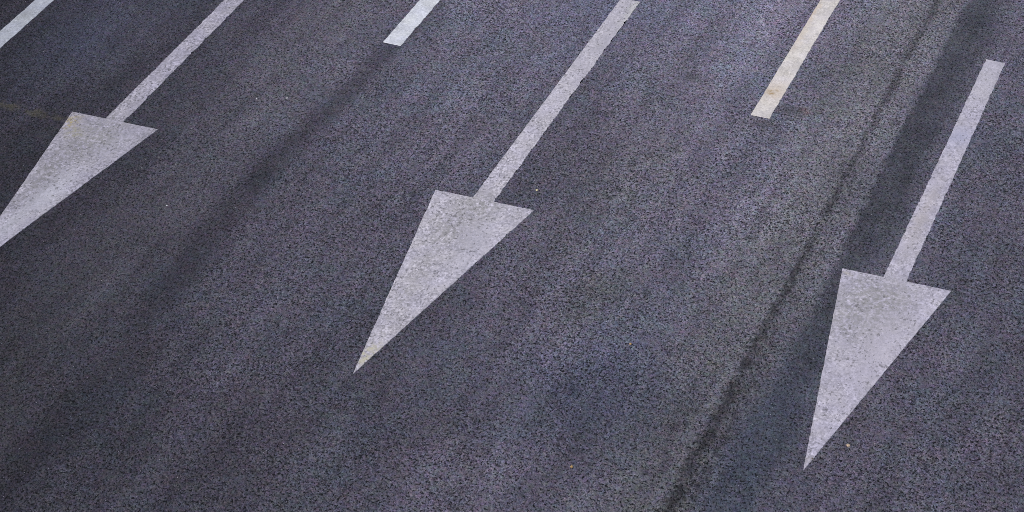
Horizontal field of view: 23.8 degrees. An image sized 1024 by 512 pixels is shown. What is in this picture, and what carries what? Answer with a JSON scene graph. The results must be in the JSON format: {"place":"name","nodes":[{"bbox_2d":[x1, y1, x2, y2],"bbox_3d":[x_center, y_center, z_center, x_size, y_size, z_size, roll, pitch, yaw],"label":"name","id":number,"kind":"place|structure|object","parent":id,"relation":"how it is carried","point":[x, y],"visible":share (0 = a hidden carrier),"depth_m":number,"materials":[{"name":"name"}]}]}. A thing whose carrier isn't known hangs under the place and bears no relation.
{"place":"outdoors","nodes":[
{"label":"outdoors","id":0,"kind":"place"},
{"bbox_2d":[0,0,1023,511],"bbox_3d":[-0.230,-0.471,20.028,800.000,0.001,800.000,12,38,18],"label":"road","id":1,"kind":"structure","parent":0,"point":[196,288],"depth_m":19.29,"materials":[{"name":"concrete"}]},
{"bbox_2d":[0,0,53,47],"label":"lane line","id":2,"kind":"object","parent":1,"relation":"on","point":[20,21],"visible":1,"depth_m":22.60,"materials":[{"name":"white paint"}]},
{"bbox_2d":[0,0,243,246],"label":"lane arrow","id":3,"kind":"object","parent":1,"relation":"on","point":[81,150],"visible":1,"depth_m":20.78,"materials":[{"name":"white paint"}]},
{"bbox_2d":[383,0,439,45],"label":"lane line","id":4,"kind":"object","parent":1,"relation":"on","point":[409,23],"visible":1,"depth_m":22.43,"materials":[{"name":"white paint"}]},
{"bbox_2d":[353,0,639,373],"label":"lane arrow","id":5,"kind":"object","parent":1,"relation":"on","point":[456,237],"visible":1,"depth_m":19.71,"materials":[{"name":"white paint"}]},
{"bbox_2d":[751,0,839,118],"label":"lane line","id":6,"kind":"object","parent":1,"relation":"on","point":[782,79],"visible":1,"depth_m":21.75,"materials":[{"name":"beige paint"}]},
{"bbox_2d":[803,59,1004,470],"bbox_3d":[3.209,-0.108,19.400,0.868,0.003,6.009,12,38,18],"label":"lane arrow","id":7,"kind":"object","parent":1,"relation":"on","point":[878,322],"visible":1,"depth_m":18.68,"materials":[{"name":"white paint"}]}
]}

